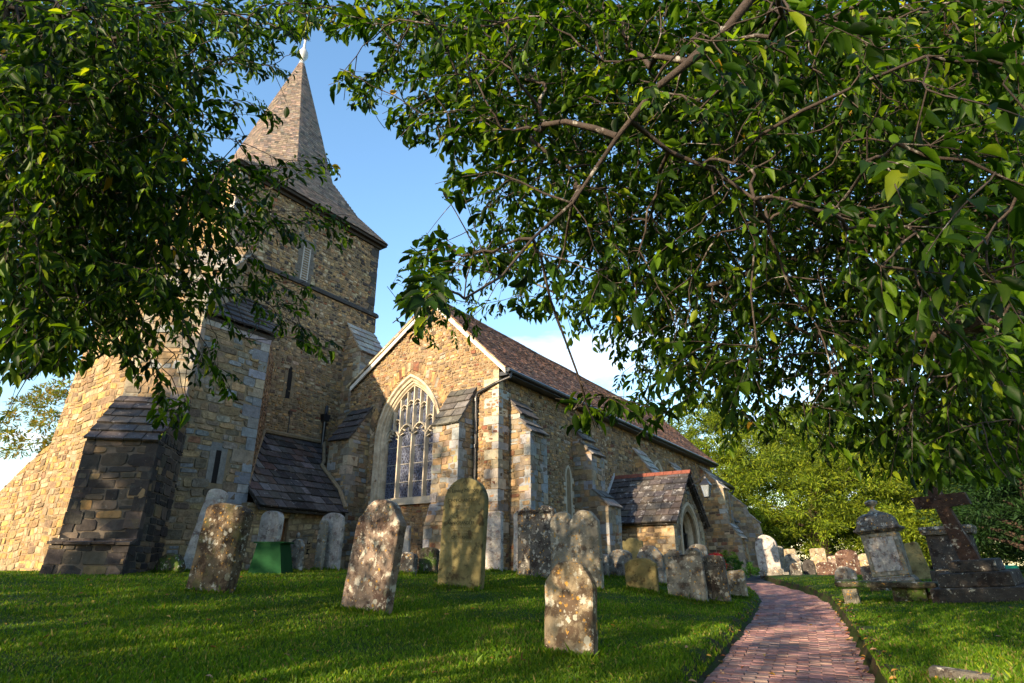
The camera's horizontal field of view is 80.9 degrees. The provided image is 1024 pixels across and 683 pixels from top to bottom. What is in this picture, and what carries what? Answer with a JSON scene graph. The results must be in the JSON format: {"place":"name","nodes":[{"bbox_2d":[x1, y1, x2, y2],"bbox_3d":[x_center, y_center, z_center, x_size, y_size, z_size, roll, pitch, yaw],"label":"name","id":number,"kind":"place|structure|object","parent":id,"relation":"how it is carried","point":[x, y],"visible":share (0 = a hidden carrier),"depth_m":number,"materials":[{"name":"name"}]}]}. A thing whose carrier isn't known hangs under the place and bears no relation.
{"place":"outdoors","nodes":[
{"label":"outdoors","id":0,"kind":"place"},
{"bbox_2d":[0,564,1023,682],"bbox_3d":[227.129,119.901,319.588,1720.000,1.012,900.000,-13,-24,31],"label":"ground","id":1,"kind":"structure","parent":0,"point":[870,662],"depth_m":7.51,"materials":[{"name":"green plant"}]},
{"bbox_2d":[0,378,73,458],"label":"field maple","id":2,"kind":"object","parent":1,"relation":"on","point":[37,399],"visible":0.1,"depth_m":40.75,"materials":[{"name":"green plant"}]},
{"bbox_2d":[153,553,185,572],"bbox_3d":[-6.810,4.567,11.882,0.558,0.733,0.200,17,-15,20],"label":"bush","id":3,"kind":"object","parent":1,"relation":"on","point":[173,561],"visible":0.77,"depth_m":11.85,"materials":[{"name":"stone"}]},
{"bbox_2d":[0,0,376,440],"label":"cherry tree","id":4,"kind":"object","parent":1,"relation":"on","point":[74,195],"visible":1,"depth_m":3.71,"materials":[{"name":"green plant"}]},
{"bbox_2d":[0,13,387,574],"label":"church tower","id":5,"kind":"structure","parent":1,"relation":"on","point":[90,488],"depth_m":17.31,"materials":[{"name":"stone"}]},
{"bbox_2d":[282,363,295,398],"bbox_3d":[-7.267,1.284,19.348,0.318,1.200,0.400,-13,-24,31],"label":"slit window","id":6,"kind":"structure","parent":5,"relation":"in","point":[288,378],"depth_m":19.24,"materials":[{"name":"stone"}]},
{"bbox_2d":[184,489,227,569],"bbox_3d":[-6.511,4.142,12.637,0.421,2.060,0.160,12,-26,-6],"label":"gravestone","id":7,"kind":"object","parent":1,"relation":"on","point":[214,496],"visible":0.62,"depth_m":12.70,"materials":[{"name":"white stone"}]},
{"bbox_2d":[186,503,253,593],"bbox_3d":[-4.502,3.336,9.209,0.793,1.650,0.220,0,-19,21],"label":"gravestone","id":8,"kind":"object","parent":1,"relation":"on","point":[218,559],"visible":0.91,"depth_m":9.15,"materials":[{"name":"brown stone"}]},
{"bbox_2d":[162,274,278,558],"bbox_3d":[-7.572,2.209,15.904,2.428,8.480,3.891,-13,-24,31],"label":"stair turret","id":9,"kind":"object","parent":1,"relation":"on","point":[222,443],"visible":0.46,"depth_m":14.88,"materials":[{"name":"stone"}]},
{"bbox_2d":[211,450,221,482],"bbox_3d":[-7.120,3.010,14.446,0.024,0.780,0.144,-13,-24,31],"label":"slit window","id":10,"kind":"structure","parent":9,"relation":"in","point":[218,453],"depth_m":14.44,"materials":[{"name":"black glass"}]},
{"bbox_2d":[256,511,283,545],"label":"gravestone","id":11,"kind":"object","parent":1,"relation":"on","point":[271,526],"visible":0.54,"depth_m":13.97,"materials":[{"name":"white stone"}]},
{"bbox_2d":[248,541,293,573],"bbox_3d":[-4.934,4.503,12.370,0.740,0.709,0.547,-2,-21,5],"label":"green box","id":12,"kind":"object","parent":1,"relation":"on","point":[272,557],"visible":0.82,"depth_m":12.17,"materials":[{"name":"paint"}]},
{"bbox_2d":[241,428,348,570],"bbox_3d":[-6.197,4.601,16.818,2.880,4.636,4.048,-13,-24,31],"label":"lean to porch","id":13,"kind":"object","parent":1,"relation":"on","point":[294,482],"visible":0.47,"depth_m":16.24,"materials":[{"name":"stone"}]},
{"bbox_2d":[280,519,285,541],"bbox_3d":[-6.059,5.386,15.024,0.050,1.910,0.614,-13,-24,31],"label":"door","id":14,"kind":"structure","parent":13,"relation":"in","point":[284,519],"depth_m":15.44,"materials":[{"name":"brown wood"}]},
{"bbox_2d":[291,532,304,570],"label":"gravestone","id":15,"kind":"object","parent":1,"relation":"on","point":[297,549],"visible":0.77,"depth_m":14.46,"materials":[{"name":"grey stone"}]},
{"bbox_2d":[314,520,328,569],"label":"gravestone","id":16,"kind":"object","parent":1,"relation":"on","point":[321,543],"visible":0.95,"depth_m":15.11,"materials":[{"name":"grey stone"}]},
{"bbox_2d":[322,513,344,569],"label":"gravestone","id":17,"kind":"object","parent":1,"relation":"on","point":[334,542],"visible":0.52,"depth_m":15.33,"materials":[{"name":"white stone"}]},
{"bbox_2d":[341,499,406,614],"bbox_3d":[-1.833,2.997,7.941,0.765,1.765,0.170,-5,-23,30],"label":"gravestone","id":18,"kind":"object","parent":1,"relation":"on","point":[374,563],"visible":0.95,"depth_m":7.89,"materials":[{"name":"stone"}]},
{"bbox_2d":[402,526,410,551],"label":"gravestone","id":19,"kind":"object","parent":1,"relation":"on","point":[407,542],"visible":0.29,"depth_m":15.31,"materials":[{"name":"white stone"}]},
{"bbox_2d":[399,552,417,574],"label":"gravestone","id":20,"kind":"object","parent":1,"relation":"on","point":[408,561],"visible":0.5,"depth_m":12.58,"materials":[{"name":"grey stone"}]},
{"bbox_2d":[418,547,439,573],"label":"gravestone","id":21,"kind":"object","parent":1,"relation":"on","point":[429,557],"visible":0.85,"depth_m":12.96,"materials":[{"name":"stone"}]},
{"bbox_2d":[437,478,488,589],"bbox_3d":[-0.875,3.584,10.762,0.915,2.247,0.163,-10,-25,29],"label":"gravestone","id":22,"kind":"object","parent":1,"relation":"on","point":[462,557],"visible":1,"depth_m":10.72,"materials":[{"name":"green stone"}]},
{"bbox_2d":[485,511,502,571],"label":"gravestone","id":23,"kind":"object","parent":1,"relation":"on","point":[494,550],"visible":0.6,"depth_m":14.42,"materials":[{"name":"white stone"}]},
{"bbox_2d":[513,509,520,570],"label":"gravestone","id":24,"kind":"object","parent":1,"relation":"on","point":[515,560],"visible":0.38,"depth_m":13.72,"materials":[{"name":"white stone"}]},
{"bbox_2d":[517,505,556,577],"bbox_3d":[0.539,4.440,12.782,0.919,1.830,0.150,-12,-23,29],"label":"gravestone","id":25,"kind":"object","parent":1,"relation":"on","point":[534,541],"visible":0.63,"depth_m":12.80,"materials":[{"name":"grey stone"}]},
{"bbox_2d":[327,303,751,575],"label":"nave","id":26,"kind":"structure","parent":1,"relation":"on","point":[418,433],"depth_m":18.22,"materials":[{"name":"stone"}]},
{"bbox_2d":[368,374,439,504],"bbox_3d":[-2.967,2.910,18.085,2.780,3.930,0.600,-13,-24,31],"label":"west window","id":27,"kind":"structure","parent":26,"relation":"in","point":[402,458],"depth_m":18.20,"materials":[{"name":"stone"}]},
{"bbox_2d":[563,465,574,516],"bbox_3d":[1.663,4.879,18.755,0.350,2.010,0.650,-13,-24,31],"label":"lancet window","id":28,"kind":"structure","parent":26,"relation":"in","point":[571,479],"depth_m":18.76,"materials":[{"name":"glass"}]},
{"bbox_2d":[654,460,662,471],"bbox_3d":[6.087,6.179,25.358,0.360,2.290,1.320,-13,-24,31],"label":"pointed window","id":29,"kind":"structure","parent":26,"relation":"in","point":[656,462],"depth_m":25.75,"materials":[{"name":"stone"}]},
{"bbox_2d":[550,512,571,568],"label":"gravestone","id":30,"kind":"object","parent":1,"relation":"on","point":[560,536],"visible":0.57,"depth_m":12.16,"materials":[{"name":"grey stone"}]},
{"bbox_2d":[544,561,597,655],"bbox_3d":[0.573,2.786,5.863,0.534,1.207,0.130,-12,-27,29],"label":"gravestone","id":31,"kind":"object","parent":1,"relation":"on","point":[571,604],"visible":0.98,"depth_m":5.86,"materials":[{"name":"brown stone"}]},
{"bbox_2d":[569,510,603,588],"bbox_3d":[1.440,4.188,11.630,0.625,1.790,0.140,-13,-24,28],"label":"gravestone","id":32,"kind":"object","parent":1,"relation":"on","point":[585,542],"visible":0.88,"depth_m":11.66,"materials":[{"name":"grey stone"}]},
{"bbox_2d":[602,554,609,577],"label":"gravestone","id":33,"kind":"object","parent":1,"relation":"on","point":[605,561],"visible":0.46,"depth_m":13.80,"materials":[{"name":"grey stone"}]},
{"bbox_2d":[609,549,631,575],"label":"gravestone","id":34,"kind":"object","parent":1,"relation":"on","point":[618,559],"visible":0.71,"depth_m":13.96,"materials":[{"name":"grey stone"}]},
{"bbox_2d":[622,538,642,558],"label":"gravestone","id":35,"kind":"object","parent":1,"relation":"on","point":[632,546],"visible":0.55,"depth_m":16.36,"materials":[{"name":"beige stone"}]},
{"bbox_2d":[624,558,659,593],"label":"gravestone","id":36,"kind":"object","parent":1,"relation":"on","point":[640,572],"visible":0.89,"depth_m":11.69,"materials":[{"name":"beige stone"}]},
{"bbox_2d":[276,0,1023,495],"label":"cherry tree","id":37,"kind":"object","parent":1,"relation":"on","point":[928,220],"visible":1,"depth_m":3.61,"materials":[{"name":"green plant"}]},
{"bbox_2d":[637,546,666,582],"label":"gravestone","id":38,"kind":"object","parent":1,"relation":"on","point":[654,554],"visible":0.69,"depth_m":13.23,"materials":[{"name":"grey stone"}]},
{"bbox_2d":[606,470,710,555],"bbox_3d":[4.883,6.351,20.442,2.790,3.890,3.592,-13,-24,31],"label":"porch","id":39,"kind":"object","parent":1,"relation":"on","point":[663,513],"visible":0.5,"depth_m":19.89,"materials":[{"name":"stone"}]},
{"bbox_2d":[686,474,711,497],"bbox_3d":[6.260,4.864,20.175,0.842,0.770,0.339,-13,-24,31],"label":"wall lantern","id":40,"kind":"object","parent":39,"relation":"attached to","point":[705,484],"depth_m":19.95,"materials":[{"name":"white glass"}]},
{"bbox_2d":[664,548,708,601],"bbox_3d":[3.276,4.548,11.270,0.716,1.273,0.130,-13,-24,27],"label":"gravestone","id":41,"kind":"object","parent":1,"relation":"on","point":[685,573],"visible":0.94,"depth_m":11.27,"materials":[{"name":"grey stone"}]},
{"bbox_2d":[689,544,707,555],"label":"gravestone","id":42,"kind":"object","parent":1,"relation":"on","point":[702,548],"visible":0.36,"depth_m":14.94,"materials":[{"name":"grey stone"}]},
{"bbox_2d":[703,555,731,602],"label":"gravestone","id":43,"kind":"object","parent":1,"relation":"on","point":[715,570],"visible":0.53,"depth_m":11.28,"materials":[{"name":"grey stone"}]},
{"bbox_2d":[709,552,728,568],"bbox_3d":[6.152,6.879,18.303,0.792,0.895,0.703,-13,-24,31],"label":"red plant","id":44,"kind":"object","parent":1,"relation":"on","point":[719,554],"visible":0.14,"depth_m":18.30,"materials":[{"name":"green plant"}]},
{"bbox_2d":[719,550,738,570],"bbox_3d":[8.263,8.636,23.053,1.169,1.262,1.039,-13,-24,31],"label":"shrub","id":45,"kind":"object","parent":1,"relation":"on","point":[731,556],"visible":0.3,"depth_m":23.06,"materials":[{"name":"green plant"}]},
{"bbox_2d":[665,394,794,548],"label":"yew tree","id":46,"kind":"object","parent":1,"relation":"on","point":[709,443],"visible":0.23,"depth_m":44.43,"materials":[{"name":"green plant"}]},
{"bbox_2d":[711,472,762,567],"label":"chancel","id":47,"kind":"structure","parent":1,"relation":"on","point":[747,523],"depth_m":34.42,"materials":[{"name":"stone"}]},
{"bbox_2d":[727,569,748,596],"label":"gravestone","id":48,"kind":"object","parent":1,"relation":"on","point":[737,582],"visible":0.57,"depth_m":12.62,"materials":[{"name":"grey stone"}]},
{"bbox_2d":[724,557,760,578],"bbox_3d":[8.303,8.386,21.981,1.521,1.027,1.628,-13,-24,31],"label":"shrub","id":49,"kind":"object","parent":1,"relation":"on","point":[752,569],"visible":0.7,"depth_m":21.72,"materials":[{"name":"green plant"}]},
{"bbox_2d":[753,535,790,578],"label":"gravestone","id":50,"kind":"object","parent":1,"relation":"on","point":[767,555],"visible":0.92,"depth_m":23.93,"materials":[{"name":"white stone"}]},
{"bbox_2d":[778,546,786,571],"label":"gravestone","id":51,"kind":"object","parent":1,"relation":"on","point":[781,555],"visible":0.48,"depth_m":25.03,"materials":[{"name":"grey stone"}]},
{"bbox_2d":[784,549,795,556],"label":"gravestone","id":52,"kind":"object","parent":1,"relation":"on","point":[789,551],"visible":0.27,"depth_m":28.49,"materials":[{"name":"grey stone"}]},
{"bbox_2d":[785,554,802,571],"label":"gravestone","id":53,"kind":"object","parent":1,"relation":"on","point":[791,558],"visible":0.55,"depth_m":25.77,"materials":[{"name":"grey stone"}]},
{"bbox_2d":[790,563,802,574],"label":"gravestone","id":54,"kind":"object","parent":1,"relation":"on","point":[795,568],"visible":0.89,"depth_m":22.19,"materials":[{"name":"grey stone"}]},
{"bbox_2d":[802,560,816,574],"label":"gravestone","id":55,"kind":"object","parent":1,"relation":"on","point":[809,567],"visible":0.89,"depth_m":22.87,"materials":[{"name":"stone"}]},
{"bbox_2d":[809,548,827,571],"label":"gravestone","id":56,"kind":"object","parent":1,"relation":"on","point":[817,555],"visible":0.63,"depth_m":28.81,"materials":[{"name":"grey stone"}]},
{"bbox_2d":[816,562,836,574],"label":"gravestone","id":57,"kind":"object","parent":1,"relation":"on","point":[826,568],"visible":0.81,"depth_m":21.77,"materials":[{"name":"orange stone"}]},
{"bbox_2d":[716,401,938,560],"bbox_3d":[21.293,9.628,41.041,15.046,11.807,13.195,-13,-24,31],"label":"yew tree","id":58,"kind":"object","parent":1,"relation":"on","point":[818,526],"visible":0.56,"depth_m":38.65,"materials":[{"name":"green plant"}]},
{"bbox_2d":[732,404,927,559],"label":"oak tree","id":59,"kind":"object","parent":1,"relation":"on","point":[775,504],"visible":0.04,"depth_m":50.36,"materials":[{"name":"green plant"}]},
{"bbox_2d":[827,556,836,566],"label":"gravestone","id":60,"kind":"object","parent":1,"relation":"on","point":[832,559],"visible":0.27,"depth_m":26.84,"materials":[{"name":"stone"}]},
{"bbox_2d":[834,566,856,580],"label":"gravestone","id":61,"kind":"object","parent":1,"relation":"on","point":[843,573],"visible":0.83,"depth_m":17.36,"materials":[{"name":"grey stone"}]},
{"bbox_2d":[835,549,861,574],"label":"gravestone","id":62,"kind":"object","parent":1,"relation":"on","point":[848,558],"visible":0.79,"depth_m":22.40,"materials":[{"name":"orange stone"}]},
{"bbox_2d":[858,554,868,566],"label":"gravestone","id":63,"kind":"object","parent":1,"relation":"on","point":[862,559],"visible":0.12,"depth_m":25.48,"materials":[{"name":"grey stone"}]},
{"bbox_2d":[860,566,875,580],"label":"gravestone","id":64,"kind":"object","parent":1,"relation":"on","point":[866,573],"visible":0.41,"depth_m":15.89,"materials":[{"name":"grey stone"}]},
{"bbox_2d":[834,580,938,605],"bbox_3d":[6.698,4.620,10.663,1.550,0.676,0.620,-15,-25,35],"label":"ledger tomb","id":65,"kind":"object","parent":1,"relation":"on","point":[903,591],"visible":0.48,"depth_m":10.47,"materials":[{"name":"stone"}]},
{"bbox_2d":[853,500,921,591],"bbox_3d":[8.363,4.692,13.446,0.921,2.248,0.751,-22,-29,34],"label":"pedestal tomb","id":66,"kind":"object","parent":1,"relation":"on","point":[877,531],"visible":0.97,"depth_m":13.26,"materials":[{"name":"stone"}]},
{"bbox_2d":[766,528,1023,569],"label":"hedge","id":67,"kind":"object","parent":1,"relation":"on","point":[802,559],"depth_m":55.25,"materials":[{"name":"green plant"}]},
{"bbox_2d":[904,542,930,579],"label":"gravestone","id":68,"kind":"object","parent":1,"relation":"on","point":[921,570],"visible":0.46,"depth_m":15.81,"materials":[{"name":"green stone"}]},
{"bbox_2d":[832,460,1022,568],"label":"oak tree","id":69,"kind":"object","parent":1,"relation":"on","point":[930,566],"visible":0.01,"depth_m":54.32,"materials":[{"name":"green plant"}]},
{"bbox_2d":[851,399,1023,568],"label":"yew tree","id":70,"kind":"object","parent":1,"relation":"on","point":[861,499],"visible":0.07,"depth_m":34.05,"materials":[{"name":"green plant"}]},
{"bbox_2d":[918,524,978,581],"bbox_3d":[9.703,4.820,13.103,1.000,1.500,0.900,-20,-28,38],"label":"pedestal monument","id":71,"kind":"object","parent":1,"relation":"on","point":[942,551],"visible":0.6,"depth_m":13.05,"materials":[{"name":"stone"}]},
{"bbox_2d":[928,665,994,681],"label":"footstone","id":72,"kind":"object","parent":1,"relation":"on","point":[943,671],"visible":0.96,"depth_m":4.41,"materials":[{"name":"grey stone"}]},
{"bbox_2d":[905,416,1023,564],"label":"holly tree","id":73,"kind":"object","parent":1,"relation":"on","point":[1015,508],"visible":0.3,"depth_m":21.68,"materials":[{"name":"green plant"}]},
{"bbox_2d":[911,478,1023,603],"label":"cross monument","id":74,"kind":"object","parent":1,"relation":"on","point":[972,575],"visible":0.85,"depth_m":9.68,"materials":[{"name":"stone"}]},
{"bbox_2d":[940,246,1023,556],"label":"holm oak","id":75,"kind":"object","parent":1,"relation":"on","point":[993,488],"depth_m":26.81,"materials":[{"name":"green plant"}]},
{"bbox_2d":[943,471,1022,557],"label":"yew tree","id":76,"kind":"object","parent":1,"relation":"on","point":[984,529],"visible":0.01,"depth_m":29.58,"materials":[{"name":"green plant"}]},
{"bbox_2d":[969,485,1023,567],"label":"holly tree","id":77,"kind":"object","parent":1,"relation":"on","point":[1009,547],"visible":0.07,"depth_m":24.63,"materials":[{"name":"green plant"}]},
{"bbox_2d":[1004,565,1018,568],"bbox_3d":[13.489,6.258,16.215,0.400,0.410,0.400,-13,-24,31],"label":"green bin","id":78,"kind":"object","parent":1,"relation":"on","point":[1010,566],"visible":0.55,"depth_m":16.14,"materials":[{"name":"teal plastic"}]},
{"bbox_2d":[0,0,1023,565],"label":"sky","id":79,"kind":"structure","parent":0,"point":[393,189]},
{"bbox_2d":[746,575,774,583],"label":"tarmac path","id":80,"kind":"structure","parent":0,"point":[754,579],"depth_m":22.37,"materials":[{"name":"grey asphalt"}]},
{"bbox_2d":[704,583,874,682],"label":"path","id":81,"kind":"structure","parent":0,"point":[791,643],"depth_m":7.04,"materials":[{"name":"brick"}]},
{"bbox_2d":[4,576,1012,682],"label":"fallen leaves","id":82,"kind":"object","parent":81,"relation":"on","point":[686,646],"visible":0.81,"depth_m":6.35,"materials":[{"name":"brown plant"}]}
]}

